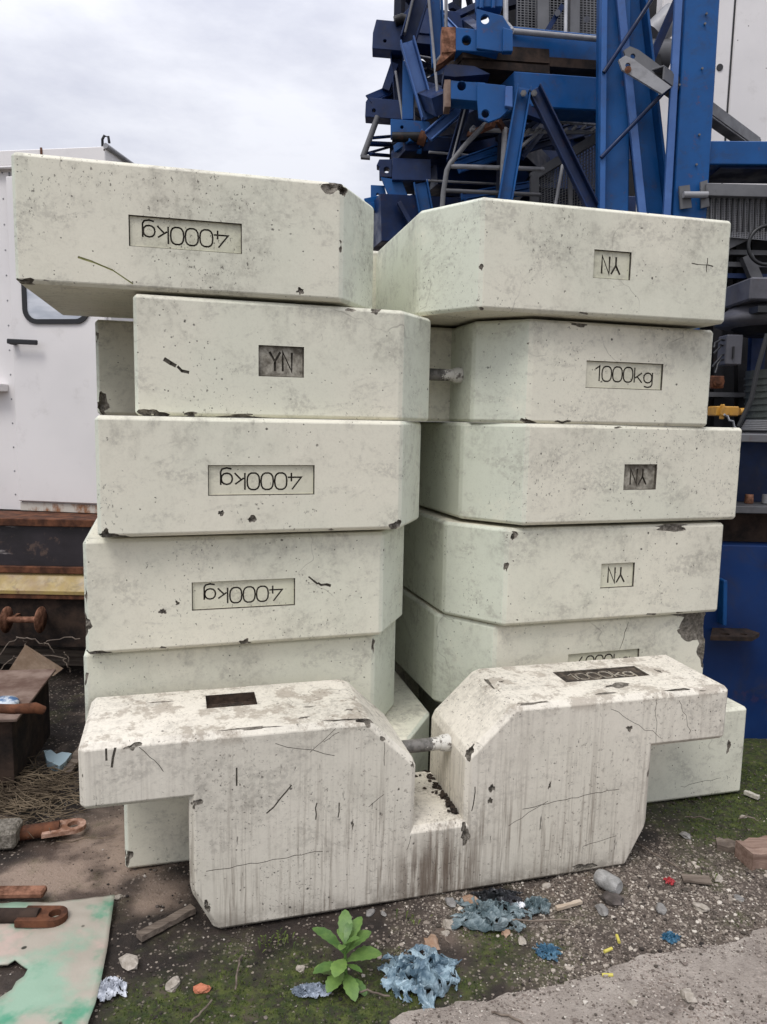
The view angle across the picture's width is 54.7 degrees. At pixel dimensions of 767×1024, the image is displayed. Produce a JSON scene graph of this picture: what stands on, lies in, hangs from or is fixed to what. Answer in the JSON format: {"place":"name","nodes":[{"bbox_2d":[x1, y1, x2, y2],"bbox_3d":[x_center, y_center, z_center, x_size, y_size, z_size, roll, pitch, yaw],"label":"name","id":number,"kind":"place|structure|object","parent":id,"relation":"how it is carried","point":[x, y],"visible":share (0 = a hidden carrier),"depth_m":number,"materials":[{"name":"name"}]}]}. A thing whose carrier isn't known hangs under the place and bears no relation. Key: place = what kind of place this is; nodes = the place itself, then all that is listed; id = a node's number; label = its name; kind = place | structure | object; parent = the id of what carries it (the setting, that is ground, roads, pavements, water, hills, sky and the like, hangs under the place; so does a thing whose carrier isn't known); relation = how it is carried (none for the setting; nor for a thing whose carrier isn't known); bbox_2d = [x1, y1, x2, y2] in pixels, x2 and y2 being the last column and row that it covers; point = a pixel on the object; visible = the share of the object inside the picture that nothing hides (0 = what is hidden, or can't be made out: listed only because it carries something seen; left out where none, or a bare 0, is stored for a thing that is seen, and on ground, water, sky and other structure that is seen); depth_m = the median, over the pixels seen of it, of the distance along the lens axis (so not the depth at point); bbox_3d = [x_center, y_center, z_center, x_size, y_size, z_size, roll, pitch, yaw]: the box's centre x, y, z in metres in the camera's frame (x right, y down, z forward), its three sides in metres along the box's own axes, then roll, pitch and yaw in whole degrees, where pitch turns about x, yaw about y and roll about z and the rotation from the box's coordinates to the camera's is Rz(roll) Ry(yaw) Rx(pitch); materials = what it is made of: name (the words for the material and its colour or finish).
{"place":"outdoors","nodes":[
{"label":"outdoors","id":0,"kind":"place"},
{"bbox_2d":[0,696,19,703],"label":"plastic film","id":1,"kind":"object","parent":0,"point":[9,700],"visible":0.7,"depth_m":3.23,"materials":[{"name":"plastic"}]},
{"bbox_2d":[0,0,580,424],"label":"sky","id":2,"kind":"structure","parent":0,"point":[271,88],"materials":[{"name":"white"}]},
{"bbox_2d":[0,664,766,1023],"bbox_3d":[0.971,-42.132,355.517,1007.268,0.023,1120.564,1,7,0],"label":"ground","id":3,"kind":"structure","parent":0,"point":[60,866],"depth_m":2.38,"materials":[{"name":"gravel"}]},
{"bbox_2d":[0,818,22,849],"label":"concrete lump","id":4,"kind":"object","parent":3,"relation":"on","point":[10,828],"visible":0.81,"depth_m":2.74,"materials":[{"name":"concrete"}]},
{"bbox_2d":[0,885,46,898],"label":"flat bar","id":5,"kind":"object","parent":3,"relation":"on","point":[20,892],"visible":1,"depth_m":2.45,"materials":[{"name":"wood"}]},
{"bbox_2d":[0,669,55,788],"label":"rusty steel box","id":6,"kind":"object","parent":3,"relation":"on","point":[24,728],"visible":0.99,"depth_m":3.36,"materials":[{"name":"metal"}]},
{"bbox_2d":[9,645,62,675],"bbox_3d":[-1.851,0.769,3.935,0.250,0.160,0.120,1,7,0],"label":"cardboard scrap","id":7,"kind":"object","parent":3,"relation":"on","point":[27,658],"visible":0.8,"depth_m":3.88,"materials":[{"name":"cardboard"}]},
{"bbox_2d":[0,637,79,671],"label":"dry twig","id":8,"kind":"object","parent":3,"relation":"on","point":[40,643],"visible":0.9,"depth_m":4.18,"materials":[{"name":"brown wood"}]},
{"bbox_2d":[0,645,85,665],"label":"timber sleeper","id":9,"kind":"object","parent":3,"relation":"on","point":[75,655],"depth_m":4.78,"materials":[{"name":"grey wood"}]},
{"bbox_2d":[0,509,96,646],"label":"steel platform","id":10,"kind":"structure","parent":3,"relation":"on","point":[42,599],"depth_m":4.41,"materials":[{"name":"black paint"}]},
{"bbox_2d":[0,135,222,512],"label":"site cabin","id":11,"kind":"object","parent":10,"relation":"on","point":[49,413],"visible":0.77,"depth_m":4.57,"materials":[{"name":"metal"}]},
{"bbox_2d":[6,176,106,503],"bbox_3d":[-1.981,-1.027,4.500,0.622,1.958,0.086,2,7,9],"label":"door","id":12,"kind":"structure","parent":11,"relation":"in","point":[54,353],"depth_m":4.56,"materials":[{"name":"white paint"}]},
{"bbox_2d":[19,818,85,840],"bbox_3d":[-1.274,1.213,2.840,0.253,0.054,0.090,-1,7,-19],"label":"eye bar","id":13,"kind":"object","parent":3,"relation":"on","point":[57,828],"visible":0.87,"depth_m":2.82,"materials":[{"name":"brown metal"}]},
{"bbox_2d":[0,895,114,1023],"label":"painted sheet","id":14,"kind":"object","parent":3,"relation":"on","point":[59,981],"visible":0.93,"depth_m":2.15,"materials":[{"name":"paint"}]},
{"bbox_2d":[0,905,67,927],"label":"eye bar","id":15,"kind":"object","parent":14,"relation":"on","point":[34,916],"visible":1,"depth_m":2.31,"materials":[{"name":"brown metal"}]},
{"bbox_2d":[44,750,71,771],"bbox_3d":[-1.498,1.136,3.407,0.199,0.035,0.108,6,8,33],"label":"glazed tile shard","id":16,"kind":"object","parent":3,"relation":"on","point":[60,760],"visible":0.89,"depth_m":3.38,"materials":[{"name":"blue ceramic"}]},
{"bbox_2d":[0,750,117,842],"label":"dry grass","id":17,"kind":"structure","parent":3,"relation":"on","point":[28,792],"depth_m":3.08,"materials":[{"name":"plant"}]},
{"bbox_2d":[60,743,79,777],"bbox_3d":[-1.427,1.145,3.438,0.050,0.024,0.317,0,7,-7],"label":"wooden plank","id":18,"kind":"object","parent":3,"relation":"on","point":[74,758],"visible":0.56,"depth_m":3.38,"materials":[{"name":"brown wood"}]},
{"bbox_2d":[97,976,127,1001],"bbox_3d":[-0.766,1.325,2.073,0.098,0.033,0.091,-2,8,-26],"label":"plastic film","id":19,"kind":"object","parent":3,"relation":"on","point":[111,988],"visible":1,"depth_m":2.07,"materials":[{"name":"plastic"}]},
{"bbox_2d":[114,894,122,899],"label":"stone","id":20,"kind":"object","parent":3,"relation":"on","point":[118,896],"visible":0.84,"depth_m":2.48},
{"bbox_2d":[118,953,137,970],"bbox_3d":[-0.745,1.323,2.177,0.048,0.031,0.064,-4,9,-38],"label":"stone","id":21,"kind":"object","parent":3,"relation":"on","point":[128,962],"visible":1,"depth_m":2.17,"materials":[{"name":"stone"}]},
{"bbox_2d":[136,904,195,941],"bbox_3d":[-0.684,1.294,2.342,0.034,0.020,0.189,8,10,43],"label":"wooden stick","id":22,"kind":"object","parent":3,"relation":"on","point":[161,925],"visible":1,"depth_m":2.33,"materials":[{"name":"brown wood"}]},
{"bbox_2d":[165,976,179,991],"bbox_3d":[-0.599,1.341,2.109,0.042,0.029,0.050,1,7,0],"label":"stone","id":23,"kind":"object","parent":3,"relation":"on","point":[172,984],"visible":1,"depth_m":2.10,"materials":[{"name":"stone"}]},
{"bbox_2d":[193,983,210,993],"bbox_3d":[-0.511,1.342,2.090,0.036,0.022,0.039,7,9,39],"label":"stone","id":24,"kind":"object","parent":3,"relation":"on","point":[200,988],"visible":1,"depth_m":2.08,"materials":[{"name":"stone"}]},
{"bbox_2d":[296,965,304,971],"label":"stone","id":25,"kind":"object","parent":3,"relation":"on","point":[300,968],"visible":1,"depth_m":2.18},
{"bbox_2d":[290,982,330,998],"bbox_3d":[-0.202,1.336,2.085,0.120,0.030,0.059,1,7,0],"label":"plastic film","id":26,"kind":"object","parent":3,"relation":"on","point":[313,990],"visible":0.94,"depth_m":2.07,"materials":[{"name":"plastic"}]},
{"bbox_2d":[312,909,381,1000],"bbox_3d":[-0.107,1.268,2.121,0.206,0.177,0.177,1,7,0],"label":"weed","id":27,"kind":"object","parent":3,"relation":"on","point":[351,934],"visible":1,"depth_m":2.12,"materials":[{"name":"green plant"}]},
{"bbox_2d":[366,909,374,916],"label":"stone","id":28,"kind":"object","parent":3,"relation":"on","point":[370,912],"visible":1,"depth_m":2.43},
{"bbox_2d":[10,773,766,1023],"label":"grit","id":29,"kind":"object","parent":3,"relation":"on","point":[390,943],"visible":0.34,"depth_m":2.36,"materials":[{"name":"gravel"}]},
{"bbox_2d":[78,655,727,928],"bbox_3d":[0.140,0.956,2.654,2.236,0.661,0.380,-1,9,-15],"label":"concrete counterweight","id":30,"kind":"object","parent":3,"relation":"on","point":[303,798],"visible":1,"depth_m":2.48,"materials":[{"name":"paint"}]},
{"bbox_2d":[414,770,458,814],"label":"leaf litter","id":31,"kind":"object","parent":30,"relation":"on","point":[448,801],"visible":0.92,"depth_m":2.67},
{"bbox_2d":[377,943,461,1009],"bbox_3d":[0.112,1.320,2.151,0.267,0.064,0.254,5,8,31],"label":"plastic film","id":32,"kind":"object","parent":3,"relation":"on","point":[430,968],"visible":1,"depth_m":2.12,"materials":[{"name":"plastic"}]},
{"bbox_2d":[424,934,439,949],"bbox_3d":[0.147,1.330,2.289,0.047,0.040,0.065,-1,7,-15],"label":"stone","id":33,"kind":"object","parent":3,"relation":"on","point":[431,940],"visible":0.77,"depth_m":2.28,"materials":[{"name":"stone"}]},
{"bbox_2d":[102,763,766,1023],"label":"moss","id":34,"kind":"object","parent":3,"relation":"on","point":[371,1009],"visible":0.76,"depth_m":2.15,"materials":[{"name":"plant"}]},
{"bbox_2d":[744,790,759,799],"bbox_3d":[1.607,1.232,3.237,0.022,0.017,0.061,-5,9,-39],"label":"wood splinter","id":35,"kind":"object","parent":34,"relation":"on","point":[752,794],"visible":1,"depth_m":3.23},
{"bbox_2d":[124,661,745,867],"bbox_3d":[0.184,0.985,3.514,2.580,0.394,1.220,-1,7,-15],"label":"concrete counterweight","id":36,"kind":"object","parent":3,"relation":"on","point":[156,832],"visible":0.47,"depth_m":3.16,"materials":[{"name":"concrete"}]},
{"bbox_2d":[84,586,705,719],"bbox_3d":[0.026,0.583,3.513,2.580,0.394,1.220,-1,7,-17],"label":"concrete counterweight","id":37,"kind":"object","parent":36,"relation":"on","point":[435,654],"visible":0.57,"depth_m":3.02,"materials":[{"name":"paint"}]},
{"bbox_2d":[83,505,722,653],"bbox_3d":[0.059,0.190,3.424,2.580,0.394,1.220,-1,7,-17],"label":"concrete counterweight","id":38,"kind":"object","parent":37,"relation":"on","point":[143,593],"visible":0.91,"depth_m":2.77,"materials":[{"name":"paint"}]},
{"bbox_2d":[95,415,741,537],"bbox_3d":[0.115,-0.211,3.349,2.580,0.394,1.220,-1,7,-18],"label":"concrete counterweight","id":39,"kind":"object","parent":38,"relation":"on","point":[162,476],"visible":1,"depth_m":2.68,"materials":[{"name":"paint"}]},
{"bbox_2d":[95,320,138,415],"bbox_3d":[-0.220,-0.662,3.725,2.236,0.394,0.661,-1,7,-16],"label":"concrete counterweight","id":40,"kind":"object","parent":39,"relation":"on","point":[115,374],"visible":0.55,"depth_m":3.12,"materials":[{"name":"concrete"}]},
{"bbox_2d":[133,294,712,426],"bbox_3d":[0.177,-0.571,3.056,2.261,0.394,0.661,-1,7,-16],"label":"concrete counterweight","id":41,"kind":"object","parent":39,"relation":"on","point":[204,357],"visible":1,"depth_m":2.69,"materials":[{"name":"paint"}]},
{"bbox_2d":[11,152,730,328],"bbox_3d":[-0.040,-1.001,3.191,2.580,0.394,1.220,-1,7,-14],"label":"concrete counterweight","id":42,"kind":"object","parent":41,"relation":"on","point":[99,238],"visible":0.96,"depth_m":2.60,"materials":[{"name":"paint"}]},
{"bbox_2d":[441,930,449,936],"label":"stone","id":43,"kind":"object","parent":3,"relation":"on","point":[446,932],"visible":0.88,"depth_m":2.33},
{"bbox_2d":[443,919,454,931],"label":"stone","id":44,"kind":"object","parent":3,"relation":"on","point":[447,924],"visible":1,"depth_m":2.36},
{"bbox_2d":[444,897,456,906],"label":"stone","id":45,"kind":"object","parent":3,"relation":"on","point":[450,901],"visible":1,"depth_m":2.48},
{"bbox_2d":[462,894,478,904],"bbox_3d":[0.295,1.304,2.483,0.060,0.037,0.050,0,7,-12],"label":"stone","id":46,"kind":"object","parent":3,"relation":"on","point":[465,898],"visible":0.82,"depth_m":2.48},
{"bbox_2d":[190,816,756,1023],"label":"twigs","id":47,"kind":"object","parent":3,"relation":"on","point":[362,991],"visible":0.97,"depth_m":2.28,"materials":[{"name":"brown wood"}]},
{"bbox_2d":[252,869,731,953],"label":"sprouting weeds","id":48,"kind":"object","parent":3,"relation":"on","point":[278,939],"visible":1,"depth_m":2.28,"materials":[{"name":"plant"}]},
{"bbox_2d":[451,896,533,932],"bbox_3d":[0.354,1.292,2.422,0.279,0.056,0.184,1,7,0],"label":"plastic film","id":49,"kind":"object","parent":3,"relation":"on","point":[483,915],"visible":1,"depth_m":2.39,"materials":[{"name":"plastic"}]},
{"bbox_2d":[514,901,524,907],"bbox_3d":[0.456,1.305,2.467,0.043,0.019,0.048,1,7,0],"label":"paper scrap","id":50,"kind":"object","parent":49,"relation":"on","point":[521,904],"visible":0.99,"depth_m":2.46,"materials":[{"name":"white"}]},
{"bbox_2d":[470,886,522,906],"bbox_3d":[0.387,1.287,2.495,0.183,0.048,0.094,1,7,0],"label":"plastic film","id":51,"kind":"object","parent":3,"relation":"on","point":[500,893],"visible":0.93,"depth_m":2.49,"materials":[{"name":"plastic"}]},
{"bbox_2d":[230,797,766,1005],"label":"gravel","id":52,"kind":"structure","parent":3,"relation":"on","point":[680,918],"depth_m":2.46,"materials":[{"name":"gravel"}]},
{"bbox_2d":[532,942,562,961],"bbox_3d":[0.499,1.337,2.265,0.092,0.018,0.079,3,7,16],"label":"plastic film","id":53,"kind":"object","parent":52,"relation":"on","point":[548,949],"visible":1,"depth_m":2.26,"materials":[{"name":"plastic"}]},
{"bbox_2d":[555,899,582,910],"bbox_3d":[0.618,1.310,2.475,0.101,0.011,0.016,-2,8,-23],"label":"wood splinter","id":54,"kind":"object","parent":52,"relation":"on","point":[573,903],"visible":1,"depth_m":2.47,"materials":[{"name":"wood"}]},
{"bbox_2d":[681,873,711,884],"bbox_3d":[1.109,1.302,2.632,0.096,0.009,0.043,2,7,8],"label":"wood splinter","id":55,"kind":"object","parent":52,"relation":"on","point":[696,879],"visible":1,"depth_m":2.62,"materials":[{"name":"wood"}]},
{"bbox_2d":[693,902,709,911],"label":"stone","id":56,"kind":"object","parent":52,"relation":"on","point":[701,907],"visible":1,"depth_m":2.48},
{"bbox_2d":[734,894,744,901],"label":"stone","id":57,"kind":"object","parent":52,"relation":"on","point":[738,897],"visible":1,"depth_m":2.54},
{"bbox_2d":[501,929,510,937],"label":"stone","id":58,"kind":"object","parent":3,"relation":"on","point":[506,932],"visible":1,"depth_m":2.34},
{"bbox_2d":[518,936,525,945],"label":"stone","id":59,"kind":"object","parent":3,"relation":"on","point":[521,940],"visible":1,"depth_m":2.30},
{"bbox_2d":[524,895,550,914],"bbox_3d":[0.515,1.299,2.468,0.095,0.040,0.096,1,7,0],"label":"plastic film","id":60,"kind":"object","parent":3,"relation":"on","point":[533,903],"visible":1,"depth_m":2.46,"materials":[{"name":"plastic"}]},
{"bbox_2d":[542,883,550,887],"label":"stone","id":61,"kind":"object","parent":3,"relation":"on","point":[547,885],"visible":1,"depth_m":2.59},
{"bbox_2d":[595,904,608,915],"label":"stone","id":62,"kind":"object","parent":3,"relation":"on","point":[602,909],"visible":1,"depth_m":2.45,"materials":[{"name":"stone"}]},
{"bbox_2d":[593,869,622,893],"bbox_3d":[0.780,1.282,2.574,0.060,0.061,0.090,-4,9,-38],"label":"rock","id":63,"kind":"object","parent":3,"relation":"on","point":[605,880],"visible":0.96,"depth_m":2.55,"materials":[{"name":"stone"}]},
{"bbox_2d":[603,947,612,952],"bbox_3d":[0.683,1.333,2.259,0.032,0.010,0.010,-3,8,-28],"label":"yellow plug","id":64,"kind":"object","parent":3,"relation":"on","point":[609,949],"visible":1,"depth_m":2.25,"materials":[{"name":"yellow plastic"}]},
{"bbox_2d":[599,891,623,906],"bbox_3d":[0.775,1.314,2.516,0.082,0.038,0.064,1,7,0],"label":"stone","id":65,"kind":"object","parent":3,"relation":"on","point":[608,898],"visible":1,"depth_m":2.50,"materials":[{"name":"stone"}]},
{"bbox_2d":[615,934,620,943],"bbox_3d":[0.730,1.328,2.310,0.010,0.010,0.032,2,7,4],"label":"yellow plug","id":66,"kind":"object","parent":3,"relation":"on","point":[618,939],"visible":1,"depth_m":2.30,"materials":[{"name":"yellow plastic"}]},
{"bbox_2d":[656,903,666,914],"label":"stone","id":67,"kind":"object","parent":3,"relation":"on","point":[661,908],"visible":1,"depth_m":2.46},
{"bbox_2d":[663,876,675,885],"bbox_3d":[1.009,1.297,2.620,0.040,0.023,0.044,6,9,35],"label":"red scrap","id":68,"kind":"object","parent":3,"relation":"on","point":[669,879],"visible":1,"depth_m":2.62,"materials":[{"name":"red plastic"}]},
{"bbox_2d":[660,930,680,943],"bbox_3d":[0.904,1.333,2.332,0.059,0.020,0.062,6,8,33],"label":"plastic film","id":69,"kind":"object","parent":3,"relation":"on","point":[671,937],"visible":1,"depth_m":2.33,"materials":[{"name":"plastic"}]},
{"bbox_2d":[679,831,690,838],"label":"stone","id":70,"kind":"object","parent":3,"relation":"on","point":[685,835],"visible":1,"depth_m":2.91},
{"bbox_2d":[636,0,766,211],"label":"white container","id":71,"kind":"object","parent":3,"relation":"on","point":[740,90],"visible":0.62,"depth_m":8.06,"materials":[{"name":"metal"}]},
{"bbox_2d":[712,873,722,882],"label":"stone","id":72,"kind":"object","parent":3,"relation":"on","point":[719,878],"visible":0.93,"depth_m":2.65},
{"bbox_2d":[716,837,735,852],"bbox_3d":[1.329,1.276,2.831,0.109,0.028,0.061,3,7,18],"label":"wood chunk","id":73,"kind":"object","parent":3,"relation":"on","point":[726,845],"visible":0.64,"depth_m":2.82,"materials":[{"name":"wood"}]},
{"bbox_2d":[702,432,766,738],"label":"crane base","id":74,"kind":"object","parent":3,"relation":"on","point":[734,662],"visible":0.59,"depth_m":3.79,"materials":[{"name":"blue paint"}]},
{"bbox_2d":[595,0,766,426],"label":"tower mast section","id":75,"kind":"object","parent":74,"relation":"on","point":[683,170],"visible":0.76,"depth_m":4.71,"materials":[{"name":"blue paint"}]},
{"bbox_2d":[415,59,597,207],"bbox_3d":[0.925,-2.829,5.739,1.421,1.825,2.274,0,7,-11],"label":"mast section","id":76,"kind":"object","parent":75,"relation":"attached to","point":[489,93],"visible":0.82,"depth_m":4.88,"materials":[{"name":"blue paint"}]},
{"bbox_2d":[360,87,497,164],"bbox_3d":[0.456,-2.951,5.766,0.962,0.806,1.068,7,9,40],"label":"jib section end","id":77,"kind":"object","parent":76,"relation":"on","point":[383,108],"visible":0.81,"depth_m":5.57,"materials":[{"name":"blue paint"}]},
{"bbox_2d":[372,0,486,120],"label":"jib section end","id":78,"kind":"object","parent":76,"relation":"on","point":[408,37],"visible":0.81,"depth_m":5.58,"materials":[{"name":"blue paint"}]},
{"bbox_2d":[364,18,595,250],"bbox_3d":[0.887,-3.046,5.872,2.076,1.990,1.478,1,7,0],"label":"jib section end","id":79,"kind":"object","parent":76,"relation":"on","point":[396,208],"visible":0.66,"depth_m":5.58,"materials":[{"name":"blue paint"}]},
{"bbox_2d":[435,0,595,76],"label":"mast section","id":80,"kind":"object","parent":76,"relation":"on","point":[496,38],"visible":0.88,"depth_m":4.95,"materials":[{"name":"blue paint"}]},
{"bbox_2d":[503,0,596,34],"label":"guard","id":81,"kind":"object","parent":80,"relation":"attached to","point":[573,10],"visible":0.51,"depth_m":5.75,"materials":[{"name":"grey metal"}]},
{"bbox_2d":[440,121,595,206],"bbox_3d":[1.027,-2.329,5.122,1.374,0.836,0.323,-1,7,-16],"label":"guard rail","id":82,"kind":"object","parent":76,"relation":"attached to","point":[458,153],"visible":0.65,"depth_m":5.03,"materials":[{"name":"grey metal"}]},
{"bbox_2d":[529,132,595,206],"bbox_3d":[1.328,-2.398,5.411,0.538,0.741,0.074,1,7,0],"label":"guard","id":83,"kind":"object","parent":82,"relation":"attached to","point":[586,144],"visible":0.35,"depth_m":5.41,"materials":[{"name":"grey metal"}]},
{"bbox_2d":[618,46,760,140],"bbox_3d":[2.163,-2.758,4.983,1.763,0.324,0.272,-4,9,-37],"label":"forked strut","id":84,"kind":"object","parent":75,"relation":"attached to","point":[645,70],"visible":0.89,"depth_m":4.61,"materials":[{"name":"grey metal"}]},
{"bbox_2d":[705,183,766,248],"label":"walkway","id":85,"kind":"structure","parent":75,"relation":"attached to","point":[741,209],"depth_m":4.73,"materials":[{"name":"grey metal"}]},
{"bbox_2d":[389,120,554,202],"bbox_3d":[1.394,-2.712,7.250,1.030,0.730,3.660,5,8,30],"label":"lattice section","id":86,"kind":"object","parent":85,"relation":"on","point":[498,140],"visible":0.02,"depth_m":5.51,"materials":[{"name":"blue paint"}]},
{"bbox_2d":[415,74,588,196],"bbox_3d":[1.498,-3.260,7.358,1.110,0.730,3.660,5,8,30],"label":"lattice section","id":87,"kind":"object","parent":86,"relation":"on","point":[535,158],"depth_m":5.87,"materials":[{"name":"blue paint"}]},
{"bbox_2d":[394,0,580,124],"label":"lattice section","id":88,"kind":"object","parent":87,"relation":"on","point":[399,6],"depth_m":6.31,"materials":[{"name":"blue paint"}]},
{"bbox_2d":[405,0,534,62],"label":"lattice section","id":89,"kind":"object","parent":88,"relation":"on","point":[511,4],"depth_m":6.39,"materials":[{"name":"blue paint"}]},
{"bbox_2d":[649,0,672,67],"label":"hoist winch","id":90,"kind":"object","parent":88,"relation":"attached to","point":[663,57],"visible":0.27,"depth_m":6.07,"materials":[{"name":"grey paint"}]},
{"bbox_2d":[453,122,635,211],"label":"stacked beam","id":91,"kind":"structure","parent":85,"relation":"on","point":[632,203],"depth_m":6.76,"materials":[{"name":"metal"}]},
{"bbox_2d":[746,224,766,266],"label":"hose loop","id":92,"kind":"object","parent":85,"relation":"hanging from","point":[749,252],"visible":1,"depth_m":4.72,"materials":[{"name":"black rubber"}]},
{"bbox_2d":[627,236,766,432],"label":"machinery frame","id":93,"kind":"object","parent":74,"relation":"on","point":[742,265],"visible":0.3,"depth_m":4.97,"materials":[{"name":"metal"}]},
{"bbox_2d":[709,376,724,388],"bbox_3d":[1.907,-0.745,4.258,0.076,0.070,0.156,1,7,0],"label":"bearing bracket","id":94,"kind":"object","parent":74,"relation":"on","point":[716,382],"visible":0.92,"depth_m":4.23,"materials":[{"name":"brown metal"}]},
{"bbox_2d":[711,335,742,373],"bbox_3d":[1.998,-0.923,4.368,0.177,0.226,0.135,1,7,0],"label":"electrical box","id":95,"kind":"object","parent":94,"relation":"on","point":[729,349],"visible":1,"depth_m":4.32,"materials":[{"name":"grey paint"}]},
{"bbox_2d":[707,404,743,418],"bbox_3d":[1.958,-0.564,4.193,0.186,0.084,0.170,1,7,0],"label":"hydraulic brake","id":96,"kind":"object","parent":74,"relation":"on","point":[720,410],"visible":0.87,"depth_m":4.16,"materials":[{"name":"paint"}]},
{"bbox_2d":[723,414,736,427],"bbox_3d":[1.921,-0.501,4.114,0.082,0.088,0.028,1,7,0],"label":"cable","id":97,"kind":"object","parent":96,"relation":"hanging from","point":[732,421],"visible":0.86,"depth_m":4.11,"materials":[{"name":"grey paint"}]},
{"bbox_2d":[714,277,766,421],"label":"slewing gearbox","id":98,"kind":"object","parent":74,"relation":"on","point":[745,314],"visible":0.84,"depth_m":4.39,"materials":[{"name":"grey paint"}]},
{"bbox_2d":[737,333,766,426],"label":"cable","id":99,"kind":"object","parent":74,"relation":"on","point":[754,384],"visible":0.97,"depth_m":4.03,"materials":[{"name":"black rubber"}]},
{"bbox_2d":[734,835,766,870],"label":"timber block","id":100,"kind":"object","parent":3,"relation":"on","point":[751,853],"depth_m":2.73,"materials":[{"name":"wood"}]},
{"bbox_2d":[390,926,766,1023],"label":"concrete pavement","id":101,"kind":"structure","parent":0,"point":[752,971],"depth_m":2.08,"materials":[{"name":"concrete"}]},
{"bbox_2d":[602,973,612,976],"bbox_3d":[0.650,1.345,2.157,0.032,0.010,0.010,1,7,0],"label":"yellow plug","id":102,"kind":"object","parent":101,"relation":"on","point":[610,974],"visible":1,"depth_m":2.15,"materials":[{"name":"yellow plastic"}]},
{"bbox_2d":[627,999,638,1005],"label":"stone","id":103,"kind":"object","parent":101,"relation":"on","point":[633,1002],"visible":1,"depth_m":2.05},
{"bbox_2d":[680,988,696,1003],"bbox_3d":[0.853,1.353,2.079,0.037,0.029,0.054,1,7,0],"label":"stone","id":104,"kind":"object","parent":101,"relation":"on","point":[687,995],"visible":1,"depth_m":2.07,"materials":[{"name":"stone"}]},
{"bbox_2d":[741,420,766,430],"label":"cable coil","id":105,"kind":"object","parent":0,"point":[754,425],"visible":1,"depth_m":3.81,"materials":[{"name":"grey metal"}]}
]}

